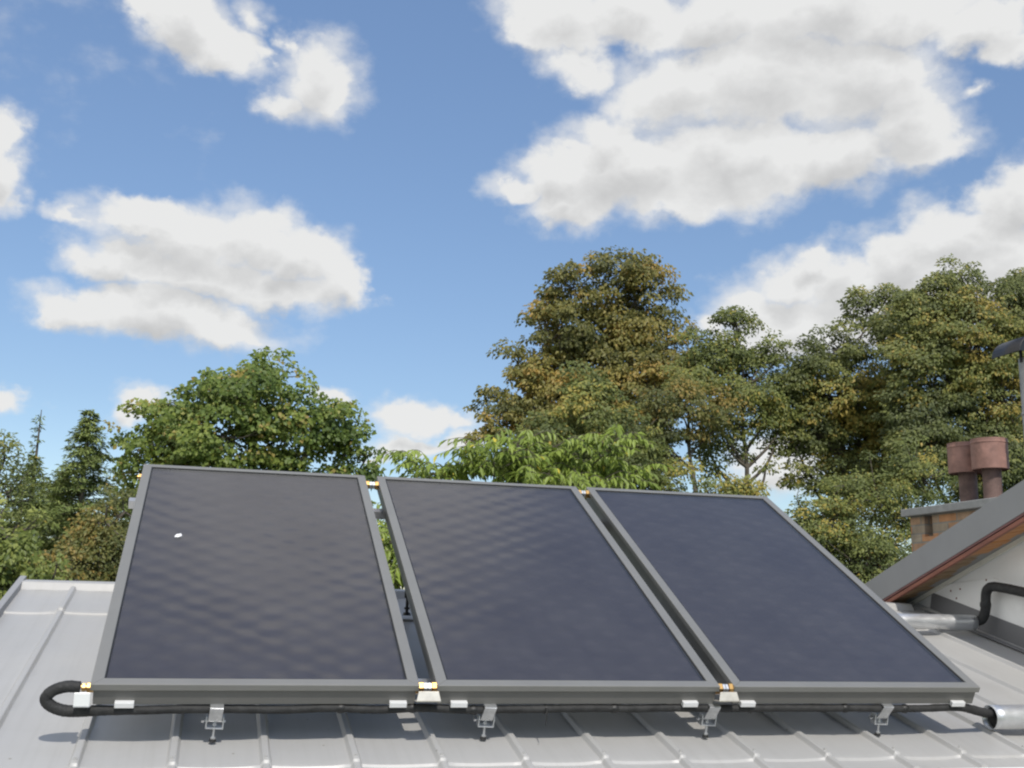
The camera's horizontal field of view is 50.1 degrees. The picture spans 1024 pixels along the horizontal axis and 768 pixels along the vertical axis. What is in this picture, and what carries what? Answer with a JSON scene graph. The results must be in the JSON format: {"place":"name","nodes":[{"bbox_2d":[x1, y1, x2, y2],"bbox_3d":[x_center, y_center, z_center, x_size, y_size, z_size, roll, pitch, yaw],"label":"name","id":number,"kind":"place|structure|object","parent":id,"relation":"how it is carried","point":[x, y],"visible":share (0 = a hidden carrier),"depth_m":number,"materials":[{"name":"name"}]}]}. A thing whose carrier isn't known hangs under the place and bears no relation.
{"place":"outdoors","nodes":[
{"label":"outdoors","id":0,"kind":"place"},
{"bbox_2d":[0,0,1023,588],"label":"sky","id":1,"kind":"structure","parent":0,"point":[375,193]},
{"bbox_3d":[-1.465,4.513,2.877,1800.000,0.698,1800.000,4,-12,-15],"label":"ground","id":2,"kind":"structure","parent":0,"visible":0},
{"bbox_2d":[0,429,67,571],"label":"broadleaf tree","id":3,"kind":"object","parent":2,"relation":"on","point":[14,478],"visible":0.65,"depth_m":16.52,"materials":[{"name":"green plant"}]},
{"bbox_2d":[0,493,71,599],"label":"leafy shrub","id":4,"kind":"object","parent":2,"relation":"on","point":[15,570],"visible":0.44,"depth_m":8.67,"materials":[{"name":"green plant"}]},
{"bbox_2d":[0,410,83,586],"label":"conifer tree","id":5,"kind":"object","parent":2,"relation":"on","point":[37,476],"visible":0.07,"depth_m":18.92,"materials":[{"name":"green plant"}]},
{"bbox_2d":[11,475,76,549],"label":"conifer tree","id":6,"kind":"object","parent":2,"relation":"on","point":[65,501],"visible":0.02,"depth_m":20.38,"materials":[{"name":"green plant"}]},
{"bbox_2d":[0,409,131,586],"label":"conifer tree","id":7,"kind":"object","parent":2,"relation":"on","point":[79,485],"visible":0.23,"depth_m":17.66,"materials":[{"name":"green plant"}]},
{"bbox_2d":[10,483,137,585],"bbox_3d":[-5.239,3.926,13.720,2.275,5.350,1.263,8,-13,-29],"label":"round bush","id":8,"kind":"object","parent":2,"relation":"on","point":[103,568],"visible":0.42,"depth_m":13.78,"materials":[{"name":"green plant"}]},
{"bbox_2d":[94,346,387,516],"bbox_3d":[-5.187,3.528,20.227,5.612,8.751,3.597,4,-12,-15],"label":"maple tree","id":9,"kind":"object","parent":2,"relation":"on","point":[180,433],"visible":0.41,"depth_m":20.09,"materials":[{"name":"green plant"}]},
{"bbox_2d":[0,576,1023,767],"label":"metal roof","id":10,"kind":"structure","parent":2,"relation":"on","point":[51,632],"depth_m":4.17,"materials":[{"name":"paint"}]},
{"bbox_2d":[201,704,225,742],"bbox_3d":[-1.022,1.161,3.750,0.081,0.133,0.096,4,-12,-15],"label":"roof bracket","id":11,"kind":"object","parent":10,"relation":"attached to","point":[216,714],"visible":1,"depth_m":3.75,"materials":[{"name":"silver metal"}]},
{"bbox_2d":[39,680,996,725],"bbox_3d":[0.265,1.193,4.093,3.780,0.155,0.086,5,-12,-15],"label":"insulated pipe","id":12,"kind":"object","parent":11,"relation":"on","point":[48,703],"visible":0.94,"depth_m":3.94,"materials":[{"name":"black plastic"}]},
{"bbox_2d":[414,682,440,701],"bbox_3d":[-0.303,1.099,3.911,0.088,0.066,0.081,4,-12,-15],"label":"pipe union","id":13,"kind":"object","parent":12,"relation":"attached to","point":[427,692],"visible":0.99,"depth_m":3.88,"materials":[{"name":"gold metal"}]},
{"bbox_2d":[713,683,738,701],"bbox_3d":[0.817,1.184,4.207,0.084,0.066,0.081,4,-12,-15],"label":"pipe union","id":14,"kind":"object","parent":12,"relation":"attached to","point":[726,692],"visible":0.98,"depth_m":4.18,"materials":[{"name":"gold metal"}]},
{"bbox_2d":[403,592,410,615],"bbox_3d":[-0.519,0.941,5.619,0.048,0.484,0.179,4,-12,-15],"label":"support leg","id":15,"kind":"object","parent":10,"relation":"on","point":[406,612],"visible":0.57,"depth_m":5.63,"materials":[{"name":"black metal"}]},
{"bbox_2d":[473,704,496,739],"bbox_3d":[-0.097,1.232,3.995,0.081,0.133,0.096,4,-12,-15],"label":"roof bracket","id":16,"kind":"object","parent":10,"relation":"attached to","point":[489,712],"visible":0.98,"depth_m":3.99,"materials":[{"name":"silver metal"}]},
{"bbox_2d":[418,679,719,694],"bbox_3d":[0.211,1.165,4.214,3.380,0.054,0.054,4,-12,-15],"label":"mounting rail","id":17,"kind":"object","parent":10,"relation":"attached to","point":[425,680],"depth_m":4.07,"materials":[{"name":"metal"}]},
{"bbox_2d":[90,464,419,707],"bbox_3d":[-1.084,0.775,4.672,1.100,0.086,2.000,4,16,-15],"label":"solar collector","id":18,"kind":"object","parent":17,"relation":"on","point":[240,586],"visible":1,"depth_m":4.34,"materials":[{"name":"grey"}]},
{"bbox_2d":[73,682,92,707],"bbox_3d":[-1.411,1.026,3.616,0.058,0.076,0.066,4,-12,-15],"label":"brass fitting","id":19,"kind":"object","parent":18,"relation":"attached to","point":[81,700],"visible":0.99,"depth_m":3.58,"materials":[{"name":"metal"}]},
{"bbox_2d":[366,481,378,489],"bbox_3d":[-0.726,0.525,5.675,0.084,0.040,0.046,4,-12,-15],"label":"pipe union","id":20,"kind":"object","parent":18,"relation":"attached to","point":[373,485],"visible":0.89,"depth_m":5.66,"materials":[{"name":"gold metal"}]},
{"bbox_2d":[586,487,979,706],"bbox_3d":[1.157,0.946,5.265,1.100,0.086,2.000,4,16,-15],"label":"solar collector","id":21,"kind":"object","parent":17,"relation":"on","point":[763,600],"visible":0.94,"depth_m":4.97,"materials":[{"name":"grey"}]},
{"bbox_2d":[696,703,720,737],"bbox_3d":[0.757,1.297,4.221,0.081,0.133,0.096,4,-12,-15],"label":"roof bracket","id":22,"kind":"object","parent":10,"relation":"attached to","point":[713,711],"visible":1,"depth_m":4.22,"materials":[{"name":"silver metal"}]},
{"bbox_2d":[869,704,893,735],"bbox_3d":[1.488,1.353,4.414,0.081,0.133,0.096,4,-12,-15],"label":"roof bracket","id":23,"kind":"object","parent":10,"relation":"attached to","point":[884,714],"visible":0.96,"depth_m":4.42,"materials":[{"name":"silver metal"}]},
{"bbox_2d":[897,613,978,630],"bbox_3d":[2.183,1.351,6.241,1.045,0.094,0.093,4,-12,-15],"label":"duct sleeve","id":24,"kind":"object","parent":10,"relation":"on","point":[943,621],"visible":0.41,"depth_m":6.28,"materials":[{"name":"silver metal"}]},
{"bbox_2d":[982,704,1023,729],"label":"duct sleeve","id":25,"kind":"object","parent":10,"relation":"on","point":[1010,717],"visible":0.94,"depth_m":4.57,"materials":[{"name":"silver metal"}]},
{"bbox_3d":[-1.431,0.872,5.369,0.048,0.487,0.165,4,-12,-15],"label":"support leg","id":26,"kind":"object","parent":10,"relation":"on","visible":0},
{"bbox_2d":[128,497,384,518],"bbox_3d":[-0.170,0.695,5.668,3.442,0.054,0.054,4,-12,-15],"label":"mounting rail","id":27,"kind":"object","parent":26,"relation":"on","point":[379,513],"visible":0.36,"depth_m":5.51,"materials":[{"name":"metal"}]},
{"bbox_2d":[377,476,719,707],"bbox_3d":[0.039,0.860,4.969,1.100,0.086,2.000,4,16,-15],"label":"solar collector","id":28,"kind":"object","parent":27,"relation":"on","point":[517,593],"visible":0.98,"depth_m":4.66,"materials":[{"name":"grey"}]},
{"bbox_2d":[579,490,589,497],"bbox_3d":[0.388,0.602,5.999,0.080,0.040,0.046,4,-12,-15],"label":"pipe union","id":29,"kind":"object","parent":28,"relation":"attached to","point":[585,493],"visible":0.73,"depth_m":5.99,"materials":[{"name":"gold metal"}]},
{"bbox_2d":[375,423,674,588],"bbox_3d":[-0.117,3.133,10.139,3.324,5.687,1.864,4,-12,-15],"label":"cherry tree","id":30,"kind":"object","parent":2,"relation":"on","point":[520,465],"visible":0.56,"depth_m":10.48,"materials":[{"name":"green plant"}]},
{"bbox_2d":[462,245,700,486],"bbox_3d":[1.893,2.894,29.489,6.750,14.036,4.319,4,-12,-15],"label":"broadleaf tree","id":31,"kind":"object","parent":2,"relation":"on","point":[616,347],"visible":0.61,"depth_m":29.93,"materials":[{"name":"green plant"}]},
{"bbox_2d":[489,358,771,499],"bbox_3d":[2.469,4.120,23.498,7.206,9.243,2.775,4,-12,-15],"label":"broadleaf tree","id":32,"kind":"object","parent":2,"relation":"on","point":[585,419],"visible":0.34,"depth_m":23.45,"materials":[{"name":"green plant"}]},
{"bbox_2d":[625,370,755,491],"bbox_3d":[4.073,4.343,25.551,3.571,9.698,1.988,10,-14,-36],"label":"broadleaf tree","id":33,"kind":"object","parent":2,"relation":"on","point":[712,415],"visible":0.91,"depth_m":25.94,"materials":[{"name":"green plant"}]},
{"bbox_2d":[659,305,808,490],"bbox_3d":[5.594,3.715,27.382,4.171,11.725,2.636,4,-12,-15],"label":"ash tree","id":34,"kind":"object","parent":2,"relation":"on","point":[772,412],"visible":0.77,"depth_m":27.75,"materials":[{"name":"green plant"}]},
{"bbox_2d":[763,282,961,571],"bbox_3d":[9.034,3.374,27.931,5.071,12.769,3.900,4,-12,-15],"label":"broadleaf tree","id":35,"kind":"object","parent":2,"relation":"on","point":[846,420],"visible":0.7,"depth_m":28.14,"materials":[{"name":"green plant"}]},
{"bbox_2d":[784,430,958,583],"bbox_3d":[5.379,4.004,16.411,3.276,6.739,1.959,4,-12,-15],"label":"broadleaf tree","id":36,"kind":"object","parent":2,"relation":"on","point":[842,540],"visible":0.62,"depth_m":16.67,"materials":[{"name":"green plant"}]},
{"bbox_2d":[865,337,1023,652],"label":"house","id":37,"kind":"structure","parent":2,"relation":"on","point":[967,547],"depth_m":6.66,"materials":[{"name":"white paint"}]},
{"bbox_2d":[976,582,1023,625],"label":"riser pipe","id":38,"kind":"object","parent":37,"relation":"attached to","point":[988,589],"visible":0.98,"depth_m":6.32,"materials":[{"name":"black plastic"}]},
{"bbox_2d":[870,253,1023,503],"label":"broadleaf tree","id":39,"kind":"object","parent":2,"relation":"on","point":[974,383],"visible":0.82,"depth_m":25.91,"materials":[{"name":"green plant"}]}
]}

